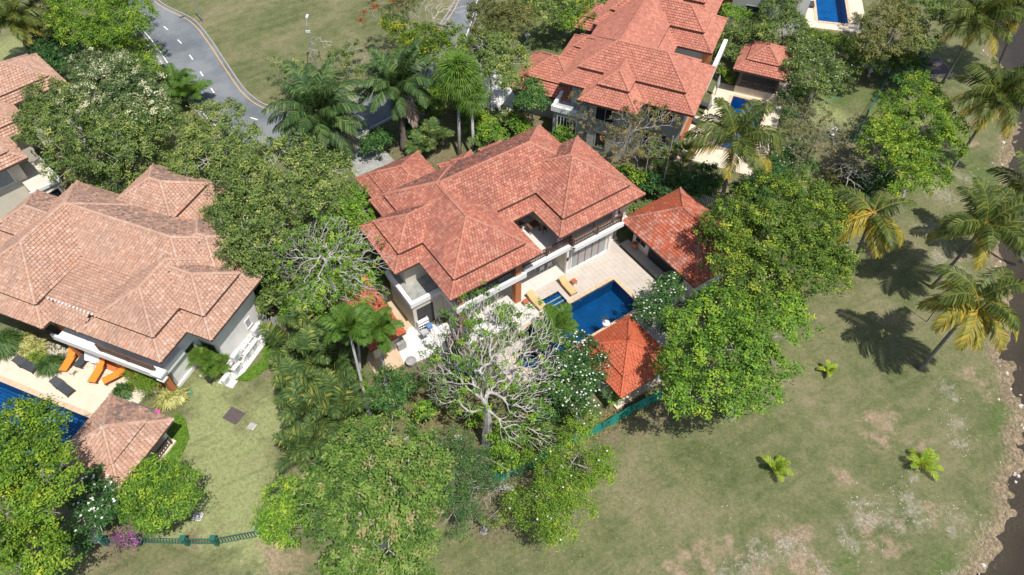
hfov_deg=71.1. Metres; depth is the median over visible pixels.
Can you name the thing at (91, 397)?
deck
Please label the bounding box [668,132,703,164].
areca palm
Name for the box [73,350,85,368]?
sun lounger
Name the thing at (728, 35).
bush
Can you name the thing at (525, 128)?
bush
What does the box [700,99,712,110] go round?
sun lounger
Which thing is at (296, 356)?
areca palm
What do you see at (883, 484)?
lawn rubble
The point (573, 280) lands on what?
side table
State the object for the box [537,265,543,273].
chair
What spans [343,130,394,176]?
driveway
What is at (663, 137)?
window
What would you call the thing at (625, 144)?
bare tree
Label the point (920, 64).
bush
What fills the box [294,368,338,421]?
areca palm
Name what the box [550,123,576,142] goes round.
bush
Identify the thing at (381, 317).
slender palm
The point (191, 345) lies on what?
window
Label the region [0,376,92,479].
swimming pool
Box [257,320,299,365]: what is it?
areca palm
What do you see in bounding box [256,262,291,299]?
areca palm
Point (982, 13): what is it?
coconut palm
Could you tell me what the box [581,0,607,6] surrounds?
bush
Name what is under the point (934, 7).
tree
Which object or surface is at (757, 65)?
pavilion
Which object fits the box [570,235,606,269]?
window
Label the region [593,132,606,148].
window
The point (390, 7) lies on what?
tree
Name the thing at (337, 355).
areca palm
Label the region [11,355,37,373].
sun lounger
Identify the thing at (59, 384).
sun lounger
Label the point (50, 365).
grass clump
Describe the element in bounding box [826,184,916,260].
coconut palm
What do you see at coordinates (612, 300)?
swimming pool
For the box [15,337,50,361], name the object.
variegated plant
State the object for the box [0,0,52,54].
coconut palm
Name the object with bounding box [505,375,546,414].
bush
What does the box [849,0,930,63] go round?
tree
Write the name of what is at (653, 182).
bush
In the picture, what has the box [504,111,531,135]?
bush
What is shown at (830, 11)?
swimming pool
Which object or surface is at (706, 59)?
door panel
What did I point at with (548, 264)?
chair
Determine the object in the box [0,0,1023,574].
ground
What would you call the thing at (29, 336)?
variegated plant
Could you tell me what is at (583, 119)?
bare tree
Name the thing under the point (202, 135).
tree
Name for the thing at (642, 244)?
window
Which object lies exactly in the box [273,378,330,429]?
areca palm
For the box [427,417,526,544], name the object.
bush
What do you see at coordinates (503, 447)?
bush
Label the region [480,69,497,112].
bare tree
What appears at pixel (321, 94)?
oil palm
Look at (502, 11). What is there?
tree
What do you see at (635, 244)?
plant pot
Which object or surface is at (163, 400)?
variegated plant
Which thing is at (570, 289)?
sun lounger
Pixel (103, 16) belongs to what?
tree
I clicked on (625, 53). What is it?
villa
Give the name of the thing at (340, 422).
areca palm
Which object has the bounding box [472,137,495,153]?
bush
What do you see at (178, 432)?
ground cover
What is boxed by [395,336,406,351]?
storage box
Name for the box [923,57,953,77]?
planter
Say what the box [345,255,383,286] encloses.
bush
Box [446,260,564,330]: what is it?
patio
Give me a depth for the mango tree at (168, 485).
43.95 m
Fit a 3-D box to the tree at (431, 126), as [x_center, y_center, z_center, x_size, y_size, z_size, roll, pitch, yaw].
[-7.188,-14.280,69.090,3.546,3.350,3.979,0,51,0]
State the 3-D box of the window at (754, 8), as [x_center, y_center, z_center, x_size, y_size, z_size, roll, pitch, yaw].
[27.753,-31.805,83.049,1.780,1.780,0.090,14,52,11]
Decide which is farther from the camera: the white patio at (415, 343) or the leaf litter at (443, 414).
the white patio at (415, 343)
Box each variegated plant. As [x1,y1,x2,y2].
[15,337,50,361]
[16,331,36,347]
[152,386,185,411]
[167,387,190,406]
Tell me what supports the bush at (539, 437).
on the ground at (882, 400)
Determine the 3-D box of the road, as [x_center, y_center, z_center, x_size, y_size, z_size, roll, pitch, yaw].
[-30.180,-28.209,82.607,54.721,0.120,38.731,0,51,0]
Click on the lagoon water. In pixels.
(1008, 559)
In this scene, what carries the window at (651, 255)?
in the guest house
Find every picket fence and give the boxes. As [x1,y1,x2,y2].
[259,316,280,327]
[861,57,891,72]
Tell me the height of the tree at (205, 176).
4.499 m
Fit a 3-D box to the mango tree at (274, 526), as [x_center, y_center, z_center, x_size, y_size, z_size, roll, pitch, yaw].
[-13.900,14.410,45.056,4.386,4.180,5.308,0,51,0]
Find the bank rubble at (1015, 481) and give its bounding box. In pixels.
[974,49,1023,574]
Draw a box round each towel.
[420,328,428,336]
[426,323,432,329]
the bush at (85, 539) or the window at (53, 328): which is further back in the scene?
the window at (53, 328)
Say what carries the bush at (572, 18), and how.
on the ground at (882, 400)
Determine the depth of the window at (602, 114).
67.02 m
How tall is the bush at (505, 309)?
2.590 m
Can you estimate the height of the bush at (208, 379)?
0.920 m
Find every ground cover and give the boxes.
[166,413,189,462]
[235,332,282,380]
[352,368,377,423]
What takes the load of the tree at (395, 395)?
on the ground at (882, 400)
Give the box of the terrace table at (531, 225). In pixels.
[526,219,539,234]
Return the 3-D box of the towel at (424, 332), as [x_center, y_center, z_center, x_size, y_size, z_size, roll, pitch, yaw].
[-6.726,3.470,55.320,0.550,0.210,0.420,-28,56,-21]
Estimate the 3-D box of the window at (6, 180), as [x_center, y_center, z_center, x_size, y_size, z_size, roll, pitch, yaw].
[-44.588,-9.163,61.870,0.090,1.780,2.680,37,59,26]
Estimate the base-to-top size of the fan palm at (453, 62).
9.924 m
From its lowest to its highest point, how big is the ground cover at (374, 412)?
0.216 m
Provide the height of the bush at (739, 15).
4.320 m
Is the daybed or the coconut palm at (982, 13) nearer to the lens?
the coconut palm at (982, 13)
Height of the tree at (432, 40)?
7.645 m
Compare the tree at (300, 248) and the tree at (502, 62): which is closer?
the tree at (300, 248)
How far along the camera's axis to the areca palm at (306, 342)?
51.23 m
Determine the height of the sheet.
0.630 m
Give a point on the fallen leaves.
(621, 496)
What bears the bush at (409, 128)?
on the ground at (882, 400)
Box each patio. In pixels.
[399,313,509,361]
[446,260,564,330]
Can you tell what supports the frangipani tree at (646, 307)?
on the garden paving
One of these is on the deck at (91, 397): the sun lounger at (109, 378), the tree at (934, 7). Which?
the sun lounger at (109, 378)
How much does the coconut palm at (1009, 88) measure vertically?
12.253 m
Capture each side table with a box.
[68,368,77,375]
[570,278,576,285]
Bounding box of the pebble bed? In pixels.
[9,330,67,364]
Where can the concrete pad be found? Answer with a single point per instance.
(232, 383)
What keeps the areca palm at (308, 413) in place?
on the ground at (882, 400)
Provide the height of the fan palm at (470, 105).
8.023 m
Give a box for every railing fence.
[96,519,281,545]
[851,67,892,142]
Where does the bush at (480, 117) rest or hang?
on the ground at (882, 400)
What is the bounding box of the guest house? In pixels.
[620,187,749,302]
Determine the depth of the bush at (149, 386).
52.28 m
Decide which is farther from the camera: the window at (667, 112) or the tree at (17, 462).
the window at (667, 112)
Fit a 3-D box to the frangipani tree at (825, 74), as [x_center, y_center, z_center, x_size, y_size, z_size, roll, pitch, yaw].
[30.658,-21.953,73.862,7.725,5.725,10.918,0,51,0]
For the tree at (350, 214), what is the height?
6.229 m
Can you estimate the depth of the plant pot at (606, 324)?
56.49 m
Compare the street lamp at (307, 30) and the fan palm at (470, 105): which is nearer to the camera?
the fan palm at (470, 105)
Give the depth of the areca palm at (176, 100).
72.68 m
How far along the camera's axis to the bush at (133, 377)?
52.56 m
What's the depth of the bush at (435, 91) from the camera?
73.57 m
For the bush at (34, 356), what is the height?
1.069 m
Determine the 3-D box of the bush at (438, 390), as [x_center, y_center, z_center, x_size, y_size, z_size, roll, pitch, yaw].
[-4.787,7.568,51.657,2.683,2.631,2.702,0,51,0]
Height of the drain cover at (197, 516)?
0.060 m
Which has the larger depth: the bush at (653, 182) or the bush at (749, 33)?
the bush at (749, 33)
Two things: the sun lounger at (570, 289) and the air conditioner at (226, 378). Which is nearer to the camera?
the air conditioner at (226, 378)
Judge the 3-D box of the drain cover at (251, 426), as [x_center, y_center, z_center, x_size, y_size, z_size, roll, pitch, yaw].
[-18.634,9.929,51.329,0.500,0.060,0.500,17,53,13]
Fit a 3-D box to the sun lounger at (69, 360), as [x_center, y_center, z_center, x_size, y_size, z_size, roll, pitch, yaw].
[-33.597,5.489,54.316,0.716,0.818,1.847,6,51,5]
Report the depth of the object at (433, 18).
73.64 m
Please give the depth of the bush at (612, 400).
50.93 m
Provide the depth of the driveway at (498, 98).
76.28 m
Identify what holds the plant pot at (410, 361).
on the ground at (882, 400)
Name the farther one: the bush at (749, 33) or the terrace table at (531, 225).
the bush at (749, 33)
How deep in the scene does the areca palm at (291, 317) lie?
53.53 m
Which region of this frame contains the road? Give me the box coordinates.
[126,0,479,151]
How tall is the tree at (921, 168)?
8.672 m
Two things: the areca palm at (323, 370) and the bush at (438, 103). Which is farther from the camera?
the bush at (438, 103)
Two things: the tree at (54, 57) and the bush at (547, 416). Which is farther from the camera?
the tree at (54, 57)
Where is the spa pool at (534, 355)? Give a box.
[515,347,541,371]
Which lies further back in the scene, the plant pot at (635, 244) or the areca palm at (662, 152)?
the areca palm at (662, 152)
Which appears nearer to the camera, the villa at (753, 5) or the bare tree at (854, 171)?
the bare tree at (854, 171)
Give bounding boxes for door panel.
[701,51,713,63]
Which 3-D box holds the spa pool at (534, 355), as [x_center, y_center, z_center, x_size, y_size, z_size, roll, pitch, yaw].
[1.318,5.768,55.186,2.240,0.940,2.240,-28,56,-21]
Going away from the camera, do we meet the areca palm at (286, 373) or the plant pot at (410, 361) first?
the areca palm at (286, 373)
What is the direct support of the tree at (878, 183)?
on the ground at (882, 400)
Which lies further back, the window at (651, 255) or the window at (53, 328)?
the window at (651, 255)
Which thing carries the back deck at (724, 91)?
on the ground at (882, 400)
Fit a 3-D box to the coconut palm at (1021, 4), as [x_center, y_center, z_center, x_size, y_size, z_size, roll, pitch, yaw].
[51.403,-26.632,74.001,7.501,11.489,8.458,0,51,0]
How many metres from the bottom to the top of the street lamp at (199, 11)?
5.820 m
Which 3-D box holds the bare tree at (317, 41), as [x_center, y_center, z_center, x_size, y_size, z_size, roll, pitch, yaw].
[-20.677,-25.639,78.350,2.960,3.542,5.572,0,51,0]
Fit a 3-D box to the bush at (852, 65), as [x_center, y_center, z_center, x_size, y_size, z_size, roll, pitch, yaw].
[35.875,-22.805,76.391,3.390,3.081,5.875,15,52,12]
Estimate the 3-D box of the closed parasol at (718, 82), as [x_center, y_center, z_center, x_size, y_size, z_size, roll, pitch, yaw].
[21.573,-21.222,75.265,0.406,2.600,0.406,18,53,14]
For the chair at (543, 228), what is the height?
0.920 m
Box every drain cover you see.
[192,512,203,520]
[247,422,256,429]
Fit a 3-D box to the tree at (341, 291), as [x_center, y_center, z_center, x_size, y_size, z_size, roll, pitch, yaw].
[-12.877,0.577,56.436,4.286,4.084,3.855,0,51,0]
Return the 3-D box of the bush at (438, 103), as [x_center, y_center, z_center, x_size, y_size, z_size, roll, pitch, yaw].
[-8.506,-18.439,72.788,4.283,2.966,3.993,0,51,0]
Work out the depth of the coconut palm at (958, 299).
47.83 m
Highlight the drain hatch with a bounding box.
[222,407,244,424]
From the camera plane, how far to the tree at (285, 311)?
54.30 m
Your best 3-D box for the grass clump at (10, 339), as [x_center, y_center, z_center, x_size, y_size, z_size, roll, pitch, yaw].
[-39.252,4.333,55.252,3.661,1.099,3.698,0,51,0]
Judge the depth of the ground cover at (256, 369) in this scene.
54.38 m
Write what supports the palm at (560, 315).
on the garden paving
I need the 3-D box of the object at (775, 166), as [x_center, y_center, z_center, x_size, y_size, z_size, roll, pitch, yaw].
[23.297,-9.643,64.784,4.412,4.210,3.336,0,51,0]
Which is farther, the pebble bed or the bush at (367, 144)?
the bush at (367, 144)
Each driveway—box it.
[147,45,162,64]
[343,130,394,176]
[473,69,515,114]
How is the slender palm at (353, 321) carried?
on the ground at (882, 400)
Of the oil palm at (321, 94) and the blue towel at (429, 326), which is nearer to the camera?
the blue towel at (429, 326)
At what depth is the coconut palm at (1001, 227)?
51.92 m
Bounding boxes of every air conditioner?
[220,372,232,385]
[230,348,241,362]
[231,361,242,373]
[242,346,253,359]
[249,338,259,351]
[250,322,259,335]
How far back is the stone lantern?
82.04 m
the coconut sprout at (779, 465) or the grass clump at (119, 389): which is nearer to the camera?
the coconut sprout at (779, 465)
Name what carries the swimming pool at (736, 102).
in the ground at (882, 400)
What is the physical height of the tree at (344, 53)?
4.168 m
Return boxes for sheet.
[84,351,98,363]
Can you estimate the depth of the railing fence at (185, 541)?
45.49 m
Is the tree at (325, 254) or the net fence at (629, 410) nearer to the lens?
the net fence at (629, 410)
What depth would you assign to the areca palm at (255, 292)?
56.25 m
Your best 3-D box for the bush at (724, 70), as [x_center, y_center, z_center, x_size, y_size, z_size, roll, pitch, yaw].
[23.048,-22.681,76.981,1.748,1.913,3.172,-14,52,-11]
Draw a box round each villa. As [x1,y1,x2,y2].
[0,53,74,219]
[0,163,271,393]
[355,124,645,329]
[509,0,727,162]
[717,0,810,36]
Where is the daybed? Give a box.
[809,1,814,7]
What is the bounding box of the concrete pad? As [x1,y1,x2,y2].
[218,329,265,388]
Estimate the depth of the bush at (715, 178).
65.24 m
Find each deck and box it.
[0,354,147,412]
[534,240,677,323]
[685,82,782,176]
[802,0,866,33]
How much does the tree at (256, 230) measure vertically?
8.338 m
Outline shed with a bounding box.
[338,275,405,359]
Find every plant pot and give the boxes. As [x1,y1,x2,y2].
[405,356,415,366]
[602,320,609,327]
[633,241,637,249]
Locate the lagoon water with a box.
[976,3,1023,574]
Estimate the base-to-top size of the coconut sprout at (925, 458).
1.323 m
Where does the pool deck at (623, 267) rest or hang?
on the ground at (882, 400)
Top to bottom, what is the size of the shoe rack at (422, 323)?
1.300 m
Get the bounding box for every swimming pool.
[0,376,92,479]
[519,277,639,360]
[711,94,769,154]
[813,0,850,25]
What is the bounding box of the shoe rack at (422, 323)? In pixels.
[416,316,428,331]
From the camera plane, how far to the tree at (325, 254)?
57.91 m
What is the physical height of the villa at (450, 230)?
9.086 m
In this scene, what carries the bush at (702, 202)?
on the ground at (882, 400)
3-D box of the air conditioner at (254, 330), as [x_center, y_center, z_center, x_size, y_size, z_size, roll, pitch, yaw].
[-19.717,3.244,55.253,0.362,0.680,0.840,17,53,13]
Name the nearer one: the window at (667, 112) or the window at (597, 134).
the window at (667, 112)
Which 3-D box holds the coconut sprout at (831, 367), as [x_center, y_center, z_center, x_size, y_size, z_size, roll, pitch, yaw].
[23.888,6.035,53.938,1.519,0.968,1.282,-27,56,-21]
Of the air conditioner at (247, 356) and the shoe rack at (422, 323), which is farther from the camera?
the shoe rack at (422, 323)
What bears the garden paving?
on the ground at (882, 400)
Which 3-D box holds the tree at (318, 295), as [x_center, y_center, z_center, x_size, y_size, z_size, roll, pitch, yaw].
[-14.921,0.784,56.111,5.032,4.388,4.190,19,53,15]
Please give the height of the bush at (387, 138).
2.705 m
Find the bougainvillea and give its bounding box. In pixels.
[106,523,147,557]
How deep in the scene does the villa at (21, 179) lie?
64.40 m
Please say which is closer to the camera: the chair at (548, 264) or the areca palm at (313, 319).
the areca palm at (313, 319)
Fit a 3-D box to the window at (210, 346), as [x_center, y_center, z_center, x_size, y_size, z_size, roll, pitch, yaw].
[-22.658,4.818,54.012,1.480,2.380,0.090,17,53,13]
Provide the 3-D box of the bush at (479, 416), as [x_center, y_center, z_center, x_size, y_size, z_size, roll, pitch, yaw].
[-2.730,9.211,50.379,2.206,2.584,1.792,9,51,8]
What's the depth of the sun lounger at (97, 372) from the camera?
53.68 m
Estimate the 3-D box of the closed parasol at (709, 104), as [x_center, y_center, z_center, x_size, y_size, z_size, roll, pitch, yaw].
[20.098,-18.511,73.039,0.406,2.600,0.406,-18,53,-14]
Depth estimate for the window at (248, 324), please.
55.48 m
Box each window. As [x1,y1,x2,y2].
[0,169,16,189]
[44,323,61,334]
[47,187,62,196]
[184,341,196,361]
[198,339,221,361]
[244,316,252,329]
[556,114,576,135]
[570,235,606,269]
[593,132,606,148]
[594,106,615,124]
[634,235,646,249]
[641,130,667,149]
[647,107,674,125]
[647,248,682,285]
[743,4,759,19]
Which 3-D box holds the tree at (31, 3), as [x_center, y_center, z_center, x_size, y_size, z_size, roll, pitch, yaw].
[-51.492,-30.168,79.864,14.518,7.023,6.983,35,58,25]
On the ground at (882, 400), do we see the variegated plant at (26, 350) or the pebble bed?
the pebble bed
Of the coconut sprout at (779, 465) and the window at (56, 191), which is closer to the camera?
the coconut sprout at (779, 465)
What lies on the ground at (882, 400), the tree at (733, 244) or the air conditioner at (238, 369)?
the tree at (733, 244)
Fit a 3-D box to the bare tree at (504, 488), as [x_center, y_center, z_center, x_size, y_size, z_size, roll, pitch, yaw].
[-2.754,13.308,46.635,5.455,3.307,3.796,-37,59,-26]
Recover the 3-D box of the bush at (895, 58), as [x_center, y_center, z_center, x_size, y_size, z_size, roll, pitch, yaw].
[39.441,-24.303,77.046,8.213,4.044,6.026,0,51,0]
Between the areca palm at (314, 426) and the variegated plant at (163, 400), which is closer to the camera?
the areca palm at (314, 426)
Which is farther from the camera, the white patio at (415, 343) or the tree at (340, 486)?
the white patio at (415, 343)
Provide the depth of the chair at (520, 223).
58.65 m
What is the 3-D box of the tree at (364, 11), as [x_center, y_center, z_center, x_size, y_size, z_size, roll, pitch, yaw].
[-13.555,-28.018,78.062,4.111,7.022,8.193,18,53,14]
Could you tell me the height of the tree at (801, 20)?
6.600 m
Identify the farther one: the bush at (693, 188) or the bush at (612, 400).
the bush at (693, 188)
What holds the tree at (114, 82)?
on the ground at (882, 400)
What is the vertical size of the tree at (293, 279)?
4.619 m
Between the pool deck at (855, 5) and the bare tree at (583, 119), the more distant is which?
the pool deck at (855, 5)
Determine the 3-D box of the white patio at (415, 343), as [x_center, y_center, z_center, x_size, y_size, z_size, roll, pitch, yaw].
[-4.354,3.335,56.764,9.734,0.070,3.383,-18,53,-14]
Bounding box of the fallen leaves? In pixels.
[414,382,824,574]
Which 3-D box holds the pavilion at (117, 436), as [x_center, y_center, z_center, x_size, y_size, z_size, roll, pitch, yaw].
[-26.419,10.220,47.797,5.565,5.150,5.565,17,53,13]
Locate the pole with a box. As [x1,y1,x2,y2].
[660,136,673,196]
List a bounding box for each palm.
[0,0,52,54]
[144,84,187,117]
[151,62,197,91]
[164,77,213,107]
[254,276,275,303]
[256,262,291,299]
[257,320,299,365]
[261,58,369,160]
[267,345,315,390]
[269,356,322,402]
[271,428,331,473]
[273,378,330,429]
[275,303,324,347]
[285,415,338,462]
[286,325,331,378]
[291,311,343,362]
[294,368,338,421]
[300,367,358,418]
[302,370,368,429]
[306,334,362,387]
[306,400,345,440]
[309,420,351,466]
[315,381,372,443]
[318,302,373,415]
[332,307,361,385]
[357,37,438,150]
[360,306,404,388]
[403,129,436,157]
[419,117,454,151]
[429,48,483,154]
[452,76,490,150]
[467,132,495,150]
[529,302,579,369]
[636,136,679,170]
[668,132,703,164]
[682,97,786,208]
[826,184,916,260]
[917,264,1023,371]
[924,175,1023,288]
[935,0,1023,83]
[949,57,1023,174]
[983,149,1023,262]
[994,0,1023,71]
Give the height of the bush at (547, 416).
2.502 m
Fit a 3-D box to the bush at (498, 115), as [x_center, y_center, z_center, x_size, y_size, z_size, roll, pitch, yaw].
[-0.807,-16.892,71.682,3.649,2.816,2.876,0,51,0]
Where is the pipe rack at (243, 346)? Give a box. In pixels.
[223,333,261,376]
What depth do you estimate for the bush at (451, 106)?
72.32 m
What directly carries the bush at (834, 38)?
on the ground at (882, 400)
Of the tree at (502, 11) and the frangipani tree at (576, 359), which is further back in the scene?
the tree at (502, 11)
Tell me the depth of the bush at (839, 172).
65.12 m
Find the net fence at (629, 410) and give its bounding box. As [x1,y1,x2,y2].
[493,389,662,482]
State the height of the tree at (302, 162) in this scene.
8.862 m
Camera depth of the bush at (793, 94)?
73.15 m
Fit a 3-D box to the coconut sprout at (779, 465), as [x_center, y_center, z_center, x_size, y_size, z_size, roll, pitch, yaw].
[18.093,12.224,48.658,1.802,1.275,2.098,-7,51,-6]
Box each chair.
[518,219,524,229]
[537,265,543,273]
[540,224,546,231]
[544,261,551,269]
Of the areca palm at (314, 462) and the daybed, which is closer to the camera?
the areca palm at (314, 462)
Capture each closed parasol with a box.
[707,96,711,113]
[715,76,720,93]
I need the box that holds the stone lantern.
[524,32,529,42]
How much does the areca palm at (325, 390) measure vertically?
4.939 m
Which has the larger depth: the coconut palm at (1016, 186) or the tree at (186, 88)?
the tree at (186, 88)
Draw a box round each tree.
[0,393,87,574]
[5,73,186,193]
[10,0,73,47]
[25,22,90,74]
[39,0,160,53]
[49,46,175,135]
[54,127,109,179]
[62,462,123,543]
[86,26,165,79]
[112,451,210,537]
[158,96,263,180]
[190,172,226,202]
[197,164,312,285]
[212,128,358,232]
[246,471,314,550]
[254,279,295,315]
[263,55,307,93]
[263,246,324,286]
[268,210,393,311]
[268,226,311,265]
[276,282,329,324]
[286,407,461,574]
[293,266,342,310]
[296,224,363,268]
[304,35,332,56]
[314,37,377,83]
[318,177,377,254]
[318,265,373,305]
[357,0,403,35]
[363,363,422,419]
[366,0,420,31]
[377,10,473,81]
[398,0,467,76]
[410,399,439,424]
[417,280,569,451]
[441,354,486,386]
[441,457,512,532]
[460,27,535,111]
[465,0,536,53]
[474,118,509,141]
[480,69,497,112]
[495,405,621,554]
[510,75,553,126]
[512,0,580,32]
[538,327,612,434]
[566,90,606,145]
[597,98,682,184]
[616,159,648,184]
[628,270,699,333]
[648,274,828,423]
[692,161,865,307]
[723,174,773,209]
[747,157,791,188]
[751,0,811,43]
[770,138,820,177]
[775,93,850,175]
[779,32,858,103]
[831,163,880,198]
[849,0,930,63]
[851,163,907,198]
[853,70,972,197]
[886,0,955,57]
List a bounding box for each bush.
[27,347,46,363]
[46,513,96,556]
[117,366,154,391]
[130,374,161,400]
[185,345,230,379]
[204,377,215,384]
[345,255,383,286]
[355,132,386,156]
[365,125,397,145]
[398,117,431,139]
[407,87,446,116]
[424,74,447,100]
[426,374,460,407]
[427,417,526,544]
[445,95,473,117]
[460,107,492,132]
[461,403,484,427]
[462,503,513,542]
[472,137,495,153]
[483,418,536,477]
[488,104,518,124]
[490,301,522,324]
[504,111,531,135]
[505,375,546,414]
[515,124,534,134]
[525,415,563,449]
[532,396,568,426]
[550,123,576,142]
[552,0,596,34]
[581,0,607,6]
[606,389,623,405]
[626,203,642,214]
[632,165,671,195]
[645,181,735,213]
[654,159,686,186]
[668,169,715,199]
[691,160,730,191]
[714,20,751,61]
[717,63,735,82]
[719,1,758,32]
[731,12,779,43]
[773,80,808,119]
[776,31,817,61]
[799,27,860,49]
[821,165,863,197]
[835,52,864,86]
[840,36,920,74]
[889,51,932,90]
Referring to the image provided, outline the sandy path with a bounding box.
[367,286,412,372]
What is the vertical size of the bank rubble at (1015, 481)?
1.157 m
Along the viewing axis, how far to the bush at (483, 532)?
45.25 m
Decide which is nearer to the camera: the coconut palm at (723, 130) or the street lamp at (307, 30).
the coconut palm at (723, 130)
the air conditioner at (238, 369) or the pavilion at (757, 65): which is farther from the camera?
the pavilion at (757, 65)
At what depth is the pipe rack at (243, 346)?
54.67 m
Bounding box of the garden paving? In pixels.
[493,317,691,387]
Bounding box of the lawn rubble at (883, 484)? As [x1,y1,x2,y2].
[663,181,989,573]
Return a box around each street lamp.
[195,0,203,22]
[305,14,318,72]
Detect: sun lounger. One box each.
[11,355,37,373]
[49,375,75,397]
[59,347,77,371]
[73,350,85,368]
[87,358,106,383]
[101,365,125,385]
[526,289,544,311]
[558,275,577,296]
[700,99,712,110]
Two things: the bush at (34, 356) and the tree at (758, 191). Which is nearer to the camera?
the bush at (34, 356)
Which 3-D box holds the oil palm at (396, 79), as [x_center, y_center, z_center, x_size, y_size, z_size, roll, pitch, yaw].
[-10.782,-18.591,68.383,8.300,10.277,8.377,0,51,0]
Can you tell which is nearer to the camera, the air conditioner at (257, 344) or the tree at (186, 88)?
the air conditioner at (257, 344)
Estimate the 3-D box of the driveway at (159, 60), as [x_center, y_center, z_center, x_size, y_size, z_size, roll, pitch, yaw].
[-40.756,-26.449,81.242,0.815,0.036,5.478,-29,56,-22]
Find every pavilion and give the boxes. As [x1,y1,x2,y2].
[57,393,176,491]
[576,314,676,409]
[733,39,793,100]
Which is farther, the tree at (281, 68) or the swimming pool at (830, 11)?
the swimming pool at (830, 11)
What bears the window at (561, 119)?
in the villa at (625, 53)
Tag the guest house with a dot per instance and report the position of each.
(664, 235)
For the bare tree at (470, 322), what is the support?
on the ground at (882, 400)
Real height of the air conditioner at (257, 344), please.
0.680 m
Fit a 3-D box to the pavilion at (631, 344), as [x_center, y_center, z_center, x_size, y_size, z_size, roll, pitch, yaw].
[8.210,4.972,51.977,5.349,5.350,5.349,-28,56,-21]
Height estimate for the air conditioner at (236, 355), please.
0.680 m
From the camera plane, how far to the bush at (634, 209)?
62.40 m
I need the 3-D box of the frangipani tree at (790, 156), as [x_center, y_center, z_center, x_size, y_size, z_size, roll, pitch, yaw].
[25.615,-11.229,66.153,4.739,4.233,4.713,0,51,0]
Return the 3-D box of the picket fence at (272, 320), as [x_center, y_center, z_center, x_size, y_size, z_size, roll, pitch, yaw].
[-18.855,2.708,56.534,1.817,1.180,0.159,-18,53,-14]
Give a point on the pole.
(667, 162)
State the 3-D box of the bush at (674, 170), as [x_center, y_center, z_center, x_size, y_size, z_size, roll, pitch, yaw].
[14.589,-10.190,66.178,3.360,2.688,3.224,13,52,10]
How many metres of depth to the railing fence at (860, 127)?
73.72 m
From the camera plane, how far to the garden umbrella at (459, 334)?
53.57 m
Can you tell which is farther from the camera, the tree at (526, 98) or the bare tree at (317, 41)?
the bare tree at (317, 41)
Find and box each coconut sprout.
[761,454,793,481]
[817,359,837,376]
[907,448,943,479]
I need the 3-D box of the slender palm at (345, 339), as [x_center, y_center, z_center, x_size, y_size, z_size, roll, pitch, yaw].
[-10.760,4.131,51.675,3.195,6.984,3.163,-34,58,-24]
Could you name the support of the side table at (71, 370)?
on the deck at (91, 397)
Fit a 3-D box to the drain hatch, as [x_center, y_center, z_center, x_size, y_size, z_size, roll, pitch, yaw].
[-20.137,9.263,51.876,1.250,0.060,1.050,21,54,16]
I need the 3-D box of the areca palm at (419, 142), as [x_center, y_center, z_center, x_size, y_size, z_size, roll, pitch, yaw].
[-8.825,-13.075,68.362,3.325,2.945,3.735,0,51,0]
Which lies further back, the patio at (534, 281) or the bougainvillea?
the patio at (534, 281)
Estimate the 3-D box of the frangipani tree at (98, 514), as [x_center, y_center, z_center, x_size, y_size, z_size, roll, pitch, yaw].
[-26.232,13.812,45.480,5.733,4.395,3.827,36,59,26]
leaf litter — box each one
[377,372,479,445]
[513,401,661,469]
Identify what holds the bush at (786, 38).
on the ground at (882, 400)
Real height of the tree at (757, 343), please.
8.754 m
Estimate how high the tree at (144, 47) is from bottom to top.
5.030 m
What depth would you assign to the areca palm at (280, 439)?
47.65 m
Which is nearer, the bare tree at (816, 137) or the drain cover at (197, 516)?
the drain cover at (197, 516)
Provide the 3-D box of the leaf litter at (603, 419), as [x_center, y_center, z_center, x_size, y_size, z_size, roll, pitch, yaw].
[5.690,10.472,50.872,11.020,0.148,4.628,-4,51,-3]
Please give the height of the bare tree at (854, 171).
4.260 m
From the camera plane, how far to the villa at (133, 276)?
52.70 m
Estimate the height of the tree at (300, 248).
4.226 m
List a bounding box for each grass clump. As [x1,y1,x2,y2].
[0,325,25,360]
[34,353,65,378]
[111,381,135,399]
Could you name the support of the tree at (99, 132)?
on the ground at (882, 400)

